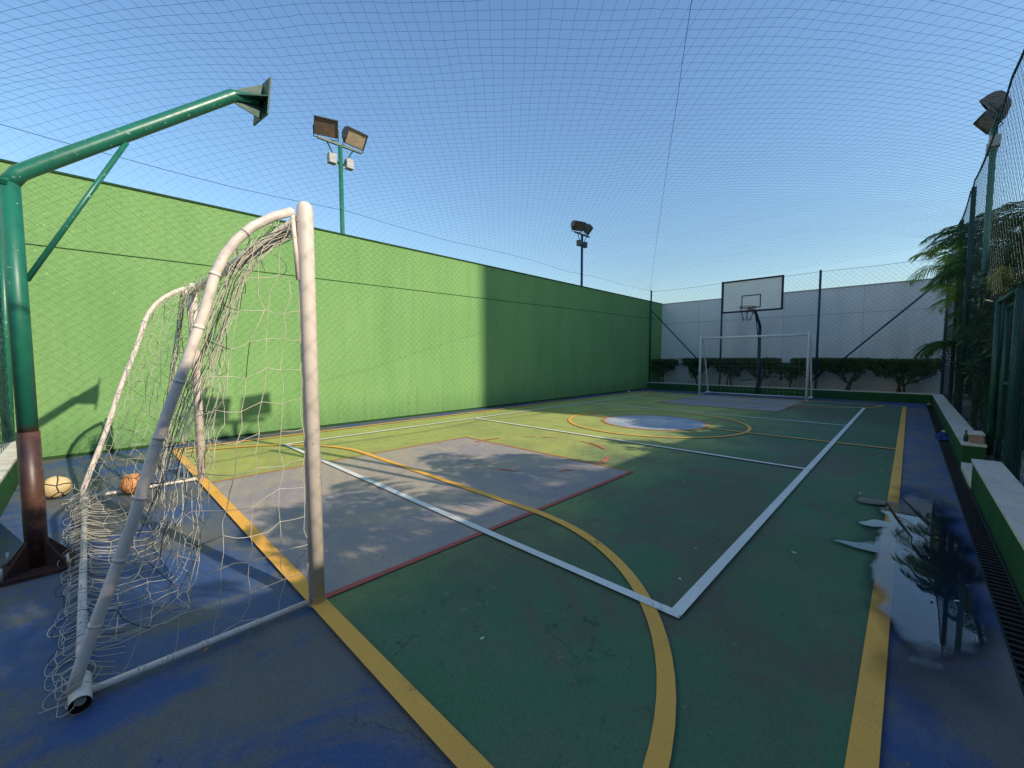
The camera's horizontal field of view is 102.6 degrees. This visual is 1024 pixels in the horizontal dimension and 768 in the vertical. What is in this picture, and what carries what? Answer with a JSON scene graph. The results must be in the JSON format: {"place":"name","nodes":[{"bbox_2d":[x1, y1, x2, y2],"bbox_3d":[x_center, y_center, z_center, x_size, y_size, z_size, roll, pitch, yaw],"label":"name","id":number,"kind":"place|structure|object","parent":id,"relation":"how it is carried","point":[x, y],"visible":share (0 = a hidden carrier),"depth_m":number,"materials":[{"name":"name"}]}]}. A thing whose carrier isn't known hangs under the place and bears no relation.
{"place":"outdoors","nodes":[
{"label":"outdoors","id":0,"kind":"place"},
{"bbox_2d":[0,389,1023,767],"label":"court floor","id":1,"kind":"structure","parent":0,"point":[304,687],"depth_m":1.78,"materials":[{"name":"concrete"}]},
{"bbox_2d":[44,476,72,498],"bbox_3d":[-4.250,0.960,3.826,0.208,0.208,0.208,11,25,-8],"label":"football","id":2,"kind":"object","parent":1,"relation":"on","point":[58,486],"visible":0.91,"depth_m":3.78,"materials":[{"name":"beige leather"}]},
{"bbox_2d":[119,473,139,493],"bbox_3d":[-3.636,0.958,3.937,0.198,0.198,0.198,40,-4,24],"label":"basketball","id":3,"kind":"object","parent":1,"relation":"on","point":[126,480],"visible":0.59,"depth_m":3.87,"materials":[{"name":"orange rubber"}]},
{"bbox_2d":[0,77,271,587],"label":"basketball stand","id":4,"kind":"object","parent":1,"relation":"on","point":[39,553],"visible":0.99,"depth_m":2.48,"materials":[{"name":"metal"}]},
{"bbox_2d":[38,201,325,717],"bbox_3d":[-2.495,0.088,2.859,3.297,2.094,1.060,3,5,44],"label":"football goal","id":5,"kind":"object","parent":1,"relation":"on","point":[81,688],"visible":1,"depth_m":2.03,"materials":[{"name":"white metal"}]},
{"bbox_2d":[179,392,901,767],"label":"green play area","id":6,"kind":"object","parent":1,"relation":"on","point":[527,680],"visible":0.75,"depth_m":2.27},
{"bbox_2d":[172,450,493,767],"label":"yellow line","id":7,"kind":"object","parent":6,"relation":"on","point":[456,747],"visible":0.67,"depth_m":1.73,"materials":[{"name":"yellow paint"}]},
{"bbox_2d":[212,437,462,481],"bbox_3d":[-1.965,0.946,5.495,0.039,0.001,3.475,3,5,44],"label":"red line","id":8,"kind":"object","parent":6,"relation":"on","point":[330,460],"visible":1,"depth_m":5.21,"materials":[{"name":"red paint"}]},
{"bbox_2d":[176,391,640,449],"bbox_3d":[0.154,0.601,10.846,0.078,0.001,14.204,3,5,44],"label":"yellow line","id":9,"kind":"object","parent":6,"relation":"on","point":[393,422],"visible":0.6,"depth_m":8.21,"materials":[{"name":"yellow paint"}]},
{"bbox_2d":[211,437,628,593],"bbox_3d":[-0.906,1.014,4.461,2.964,0.001,3.462,3,5,44],"label":"key area","id":10,"kind":"object","parent":6,"relation":"on","point":[367,513],"visible":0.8,"depth_m":3.81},
{"bbox_2d":[183,444,675,767],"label":"yellow line","id":11,"kind":"object","parent":6,"relation":"on","point":[659,752],"visible":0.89,"depth_m":1.79,"materials":[{"name":"yellow paint"}]},
{"bbox_2d":[288,394,645,443],"bbox_3d":[0.706,0.629,10.342,0.060,0.001,11.752,3,5,44],"label":"white line","id":12,"kind":"object","parent":6,"relation":"on","point":[450,421],"visible":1,"depth_m":8.18,"materials":[{"name":"white paint"}]},
{"bbox_2d":[325,471,633,597],"bbox_3d":[0.163,1.074,3.436,0.044,0.001,3.475,3,5,44],"label":"red line","id":13,"kind":"object","parent":6,"relation":"on","point":[349,586],"visible":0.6,"depth_m":2.81,"materials":[{"name":"red paint"}]},
{"bbox_2d":[283,444,679,617],"bbox_3d":[-1.280,1.026,4.097,5.914,0.001,0.060,3,5,44],"label":"white line","id":14,"kind":"object","parent":6,"relation":"on","point":[627,592],"visible":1,"depth_m":2.74,"materials":[{"name":"white paint"}]},
{"bbox_2d":[72,408,957,764],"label":"leaf litter","id":15,"kind":"object","parent":6,"relation":"on","point":[564,616],"visible":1,"depth_m":2.16,"materials":[{"name":"brown plant"}]},
{"bbox_2d":[474,436,609,470],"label":"red line","id":16,"kind":"object","parent":6,"relation":"on","point":[604,460],"visible":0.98,"depth_m":5.21,"materials":[{"name":"brown paint"}]},
{"bbox_2d":[467,437,630,471],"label":"red line","id":17,"kind":"object","parent":6,"relation":"on","point":[554,455],"visible":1,"depth_m":5.43,"materials":[{"name":"red paint"}]},
{"bbox_2d":[477,418,804,468],"bbox_3d":[1.312,0.855,6.767,5.856,0.001,0.057,3,5,44],"label":"white line","id":18,"kind":"object","parent":6,"relation":"on","point":[657,445],"visible":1,"depth_m":5.88,"materials":[{"name":"white paint"}]},
{"bbox_2d":[605,415,705,429],"bbox_3d":[2.873,0.767,8.324,1.976,0.001,1.976,3,5,44],"label":"disc","id":19,"kind":"object","parent":6,"relation":"on","point":[654,422],"visible":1,"depth_m":8.23,"materials":[{"name":"blue paint"}]},
{"bbox_2d":[602,415,709,430],"bbox_3d":[2.873,0.763,8.324,2.067,0.001,2.067,3,5,44],"label":"orange ring","id":20,"kind":"object","parent":19,"relation":"on","point":[706,423],"visible":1,"depth_m":7.96,"materials":[{"name":"orange paint"}]},
{"bbox_2d":[568,411,751,437],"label":"yellow line","id":21,"kind":"object","parent":6,"relation":"on","point":[747,430],"visible":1,"depth_m":7.37,"materials":[{"name":"yellow paint"}]},
{"bbox_2d":[524,407,894,448],"bbox_3d":[2.799,0.759,8.305,7.342,0.001,0.058,3,5,44],"label":"yellow line","id":22,"kind":"object","parent":6,"relation":"on","point":[746,432],"visible":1,"depth_m":6.79,"materials":[{"name":"yellow paint"}]},
{"bbox_2d":[597,403,838,424],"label":"white line","id":23,"kind":"object","parent":6,"relation":"on","point":[724,414],"visible":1,"depth_m":9.14,"materials":[{"name":"white paint"}]},
{"bbox_2d":[660,395,801,411],"bbox_3d":[6.525,0.525,12.112,2.964,0.001,3.436,3,5,44],"label":"key area","id":24,"kind":"object","parent":6,"relation":"on","point":[751,403],"visible":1,"depth_m":11.91,"materials":[{"name":"paint"}]},
{"bbox_2d":[651,394,857,407],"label":"white line","id":25,"kind":"object","parent":6,"relation":"on","point":[761,401],"visible":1,"depth_m":12.07,"materials":[{"name":"white paint"}]},
{"bbox_2d":[644,392,884,407],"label":"yellow line","id":26,"kind":"object","parent":6,"relation":"on","point":[776,404],"visible":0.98,"depth_m":11.08,"materials":[{"name":"yellow paint"}]},
{"bbox_2d":[670,408,864,614],"bbox_3d":[4.912,0.882,6.274,0.060,0.001,11.752,3,5,44],"label":"white line","id":27,"kind":"object","parent":6,"relation":"on","point":[690,596],"visible":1,"depth_m":2.87,"materials":[{"name":"white paint"}]},
{"bbox_2d":[647,391,906,406],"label":"yellow line","id":28,"kind":"object","parent":6,"relation":"on","point":[769,398],"visible":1,"depth_m":12.83,"materials":[{"name":"paint"}]},
{"bbox_2d":[721,275,783,393],"bbox_3d":[7.743,-1.470,13.475,1.547,3.810,1.698,0,4,7],"label":"basketball stand","id":29,"kind":"object","parent":1,"relation":"on","point":[754,295],"visible":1,"depth_m":13.10,"materials":[{"name":"white"}]},
{"bbox_2d":[698,332,812,400],"bbox_3d":[8.086,-0.618,13.789,3.260,2.080,0.949,3,5,44],"label":"football goal","id":30,"kind":"object","parent":1,"relation":"on","point":[809,355],"visible":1,"depth_m":13.42,"materials":[{"name":"white metal"}]},
{"bbox_2d":[844,406,906,767],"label":"yellow line","id":31,"kind":"object","parent":1,"relation":"on","point":[864,745],"visible":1,"depth_m":1.80,"materials":[{"name":"yellow paint"}]},
{"bbox_2d":[0,0,1023,303],"label":"sky","id":32,"kind":"structure","parent":0,"point":[759,100],"materials":[{"name":"blue"}]},
{"bbox_2d":[932,406,1023,607],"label":"ground","id":33,"kind":"structure","parent":0,"point":[995,544],"depth_m":2.85,"materials":[{"name":"concrete"}]},
{"bbox_2d":[0,440,18,516],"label":"kerb wall","id":34,"kind":"structure","parent":33,"relation":"on","point":[9,480],"depth_m":3.93,"materials":[{"name":"concrete"}]},
{"bbox_2d":[0,224,14,450],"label":"chain link fence","id":35,"kind":"object","parent":34,"relation":"on","point":[7,402],"visible":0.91,"depth_m":4.87,"materials":[{"name":"metal"}]},
{"bbox_2d":[0,159,662,459],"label":"green wall","id":36,"kind":"structure","parent":33,"relation":"on","point":[339,346],"depth_m":7.21,"materials":[{"name":"green paint"}]},
{"bbox_2d":[313,115,367,233],"bbox_3d":[-3.347,-2.130,8.186,0.419,5.879,1.048,3,5,44],"label":"flood light","id":37,"kind":"object","parent":33,"relation":"on","point":[351,138],"visible":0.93,"depth_m":8.05,"materials":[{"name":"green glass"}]},
{"bbox_2d":[571,220,592,285],"bbox_3d":[2.420,-2.523,14.123,0.419,5.905,1.058,3,5,44],"label":"flood light","id":38,"kind":"object","parent":33,"relation":"on","point":[588,228],"visible":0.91,"depth_m":13.95,"materials":[{"name":"black metal"}]},
{"bbox_2d":[647,382,932,404],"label":"kerb wall","id":39,"kind":"structure","parent":33,"relation":"on","point":[918,398],"depth_m":13.33,"materials":[{"name":"painted concrete"}]},
{"bbox_2d":[648,256,949,393],"bbox_3d":[8.881,-1.790,14.280,8.630,3.858,0.089,3,5,44],"label":"chain link fence","id":40,"kind":"object","parent":39,"relation":"on","point":[941,386],"visible":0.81,"depth_m":13.23,"materials":[{"name":"metal"}]},
{"bbox_2d":[664,382,971,400],"bbox_3d":[13.260,0.496,11.028,19.633,0.247,1.131,3,5,44],"label":"planting bed","id":41,"kind":"object","parent":33,"relation":"on","point":[966,397],"visible":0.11,"depth_m":11.43,"materials":[{"name":"soil"}]},
{"bbox_2d":[651,358,679,381],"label":"hedge shrub","id":42,"kind":"object","parent":41,"relation":"on","point":[657,364],"visible":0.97,"depth_m":17.26,"materials":[{"name":"green plant"}]},
{"bbox_2d":[678,357,711,383],"bbox_3d":[7.439,-0.514,16.531,1.338,1.158,0.974,3,5,44],"label":"hedge shrub","id":43,"kind":"object","parent":41,"relation":"on","point":[688,363],"visible":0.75,"depth_m":16.40,"materials":[{"name":"green plant"}]},
{"bbox_2d":[709,357,749,384],"bbox_3d":[8.355,-0.459,15.725,1.548,1.138,1.006,3,5,44],"label":"hedge shrub","id":44,"kind":"object","parent":41,"relation":"on","point":[732,366],"visible":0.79,"depth_m":15.58,"materials":[{"name":"green plant"}]},
{"bbox_2d":[736,357,782,386],"bbox_3d":[9.064,-0.417,14.982,1.467,1.156,1.030,3,5,44],"label":"hedge shrub","id":45,"kind":"object","parent":41,"relation":"on","point":[768,362],"visible":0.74,"depth_m":14.82,"materials":[{"name":"green plant"}]},
{"bbox_2d":[772,361,800,387],"bbox_3d":[9.665,-0.304,14.416,1.001,0.995,0.902,3,5,44],"label":"hedge shrub","id":46,"kind":"object","parent":41,"relation":"on","point":[790,372],"visible":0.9,"depth_m":14.21,"materials":[{"name":"green plant"}]},
{"bbox_2d":[789,357,829,388],"bbox_3d":[10.182,-0.354,13.941,1.252,1.151,1.040,3,5,44],"label":"hedge shrub","id":47,"kind":"object","parent":41,"relation":"on","point":[802,368],"visible":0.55,"depth_m":13.82,"materials":[{"name":"green plant"}]},
{"bbox_2d":[821,357,872,389],"bbox_3d":[10.780,-0.306,13.268,1.410,1.150,1.008,3,5,44],"label":"hedge shrub","id":48,"kind":"object","parent":41,"relation":"on","point":[851,366],"visible":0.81,"depth_m":13.07,"materials":[{"name":"green plant"}]},
{"bbox_2d":[866,357,941,391],"bbox_3d":[11.775,-0.252,12.368,1.847,1.147,0.978,3,5,44],"label":"hedge shrub","id":49,"kind":"object","parent":41,"relation":"on","point":[886,367],"visible":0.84,"depth_m":12.20,"materials":[{"name":"green plant"}]},
{"bbox_2d":[661,274,989,393],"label":"white wall","id":50,"kind":"structure","parent":33,"relation":"on","point":[698,322],"depth_m":14.10,"materials":[{"name":"white paint"}]},
{"bbox_2d":[932,394,986,467],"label":"kerb wall","id":51,"kind":"structure","parent":33,"relation":"on","point":[955,425],"depth_m":6.00,"materials":[{"name":"painted concrete"},{"name":"stone"}]},
{"bbox_2d":[963,430,967,441],"bbox_3d":[5.498,0.627,4.969,0.042,0.135,0.042,3,5,44],"label":"glass bottle","id":52,"kind":"object","parent":51,"relation":"on","point":[965,437],"visible":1,"depth_m":4.96,"materials":[{"name":"green glass"}]},
{"bbox_2d":[967,430,985,443],"bbox_3d":[5.592,0.637,4.950,0.131,0.117,0.286,3,5,44],"label":"cardboard box","id":53,"kind":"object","parent":51,"relation":"on","point":[976,436],"depth_m":4.87,"materials":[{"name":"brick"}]},
{"bbox_2d":[961,462,972,488],"bbox_3d":[5.181,1.006,4.321,0.554,0.091,1.027,3,5,44],"label":"door step","id":54,"kind":"object","parent":33,"relation":"on","point":[966,469],"depth_m":4.54,"materials":[{"name":"concrete"}]},
{"bbox_2d":[971,459,1023,604],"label":"kerb wall","id":55,"kind":"structure","parent":33,"relation":"on","point":[997,488],"depth_m":2.95,"materials":[{"name":"concrete"}]},
{"bbox_2d":[952,400,1023,484],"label":"side garden soil","id":56,"kind":"structure","parent":0,"point":[990,457],"depth_m":4.88,"materials":[{"name":"brown soil"}]},
{"bbox_2d":[905,216,1022,408],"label":"palm tree","id":57,"kind":"object","parent":56,"relation":"on","point":[928,349],"visible":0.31,"depth_m":9.25,"materials":[{"name":"green plant"}]},
{"bbox_2d":[949,347,980,409],"bbox_3d":[10.061,-0.483,8.475,1.418,2.565,1.356,3,5,44],"label":"broadleaf tree","id":58,"kind":"object","parent":56,"relation":"on","point":[966,390],"visible":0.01,"depth_m":8.84,"materials":[{"name":"green plant"}]},
{"bbox_2d":[926,201,1023,414],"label":"palm tree","id":59,"kind":"object","parent":56,"relation":"on","point":[954,270],"visible":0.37,"depth_m":7.96,"materials":[{"name":"green plant"}]},
{"bbox_2d":[963,293,987,409],"bbox_3d":[8.991,-0.527,7.399,1.207,2.636,1.294,3,5,44],"label":"broadleaf tree","id":60,"kind":"object","parent":56,"relation":"on","point":[972,374],"depth_m":7.78,"materials":[{"name":"green plant"}]},
{"bbox_2d":[942,49,1023,486],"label":"chain link fence","id":61,"kind":"object","parent":56,"relation":"on","point":[1012,399],"visible":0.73,"depth_m":4.83,"materials":[{"name":"metal"}]},
{"bbox_2d":[0,0,1023,290],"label":"overhead net","id":62,"kind":"object","parent":61,"relation":"attached to","point":[574,130],"visible":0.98,"depth_m":5.69,"materials":[{"name":"grey fabric"}]},
{"bbox_2d":[1,129,647,453],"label":"side net","id":63,"kind":"object","parent":62,"relation":"hanging from","point":[317,315],"visible":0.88,"depth_m":7.38,"materials":[{"name":"fabric"}]},
{"bbox_2d":[994,302,1023,480],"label":"wire gate","id":64,"kind":"structure","parent":61,"relation":"attached to","point":[1004,379],"depth_m":4.63,"materials":[{"name":"metal"}]},
{"bbox_2d":[960,275,1016,432],"bbox_3d":[7.570,-0.427,6.163,1.150,2.641,1.165,3,5,44],"label":"broadleaf tree","id":65,"kind":"object","parent":56,"relation":"on","point":[967,362],"visible":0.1,"depth_m":6.38,"materials":[{"name":"green plant"}]},
{"bbox_2d":[970,90,1011,422],"bbox_3d":[8.237,-2.046,7.198,0.389,5.502,1.080,3,5,44],"label":"flood light","id":66,"kind":"object","parent":56,"relation":"on","point":[990,111],"visible":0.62,"depth_m":7.07,"materials":[{"name":"green metal"}]},
{"bbox_2d":[978,260,1023,450],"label":"broadleaf tree","id":67,"kind":"object","parent":56,"relation":"on","point":[1011,284],"visible":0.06,"depth_m":5.06,"materials":[{"name":"green plant"}]},
{"bbox_2d":[978,251,1023,435],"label":"broadleaf tree","id":68,"kind":"object","parent":56,"relation":"on","point":[1009,301],"visible":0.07,"depth_m":5.75,"materials":[{"name":"green plant"}]},
{"bbox_2d":[956,238,1023,423],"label":"broadleaf tree","id":69,"kind":"object","parent":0,"point":[960,342],"visible":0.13,"depth_m":6.93,"materials":[{"name":"green plant"}]},
{"bbox_2d":[984,266,1016,437],"bbox_3d":[6.788,-0.425,5.759,0.375,2.451,0.643,3,5,44],"label":"tree","id":70,"kind":"object","parent":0,"point":[1001,279],"visible":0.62,"depth_m":5.62,"materials":[{"name":"green plant"}]},
{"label":"drain channel","id":71,"kind":"structure","parent":0,"visible":0},
{"bbox_2d":[926,405,1023,696],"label":"drain grating","id":72,"kind":"object","parent":71,"relation":"on","point":[1007,605],"visible":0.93,"depth_m":2.56,"materials":[{"name":"black metal"}]},
{"bbox_2d":[935,432,948,440],"bbox_3d":[7.007,0.829,6.667,0.186,0.082,0.679,3,5,44],"label":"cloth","id":73,"kind":"object","parent":72,"relation":"on","point":[941,436],"visible":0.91,"depth_m":6.58,"materials":[{"name":"blue fabric"}]},
{"label":"puddle","id":74,"kind":"structure","parent":0,"visible":0},
{"bbox_2d":[886,502,912,537],"bbox_3d":[3.064,1.063,3.240,0.122,0.016,0.875,3,5,39],"label":"twig","id":75,"kind":"object","parent":74,"relation":"on","point":[897,517],"visible":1,"depth_m":3.19,"materials":[{"name":"brown wood"}]}
]}

